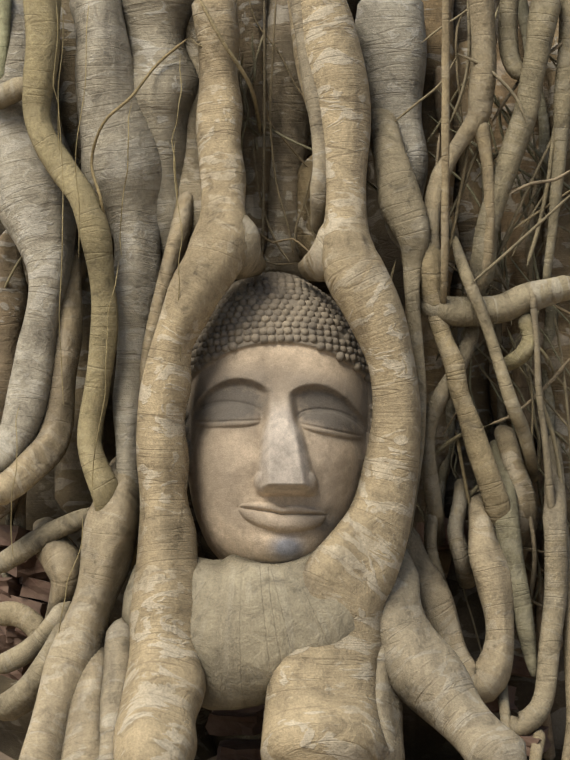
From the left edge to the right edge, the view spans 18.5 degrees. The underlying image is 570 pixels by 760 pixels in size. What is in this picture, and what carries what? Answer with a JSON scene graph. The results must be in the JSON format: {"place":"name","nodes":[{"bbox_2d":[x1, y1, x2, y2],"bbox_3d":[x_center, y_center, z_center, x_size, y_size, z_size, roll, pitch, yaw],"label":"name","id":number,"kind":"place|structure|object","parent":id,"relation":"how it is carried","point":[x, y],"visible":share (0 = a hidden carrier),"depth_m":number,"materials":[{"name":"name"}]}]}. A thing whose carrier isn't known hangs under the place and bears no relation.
{"place":"outdoors","nodes":[
{"label":"outdoors","id":0,"kind":"place"},
{"bbox_2d":[0,752,216,759],"bbox_3d":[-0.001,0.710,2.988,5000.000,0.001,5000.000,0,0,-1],"label":"ground","id":1,"kind":"structure","parent":0,"point":[3,756],"depth_m":3.30,"materials":[{"name":"soil"}]},
{"bbox_2d":[0,518,550,759],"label":"bricks","id":2,"kind":"object","parent":1,"relation":"on","point":[28,583],"visible":0.52,"depth_m":3.03,"materials":[{"name":"brown brick"}]},
{"bbox_2d":[0,0,569,759],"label":"tree roots","id":3,"kind":"object","parent":1,"relation":"on","point":[390,178],"visible":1,"depth_m":2.92,"materials":[{"name":"beige plant"}]},
{"bbox_2d":[185,272,371,563],"bbox_3d":[-0.010,0.061,2.932,0.346,0.527,0.275,0,-11,-1],"label":"buddha head","id":4,"kind":"object","parent":3,"relation":"attached to","point":[278,418],"visible":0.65,"depth_m":2.86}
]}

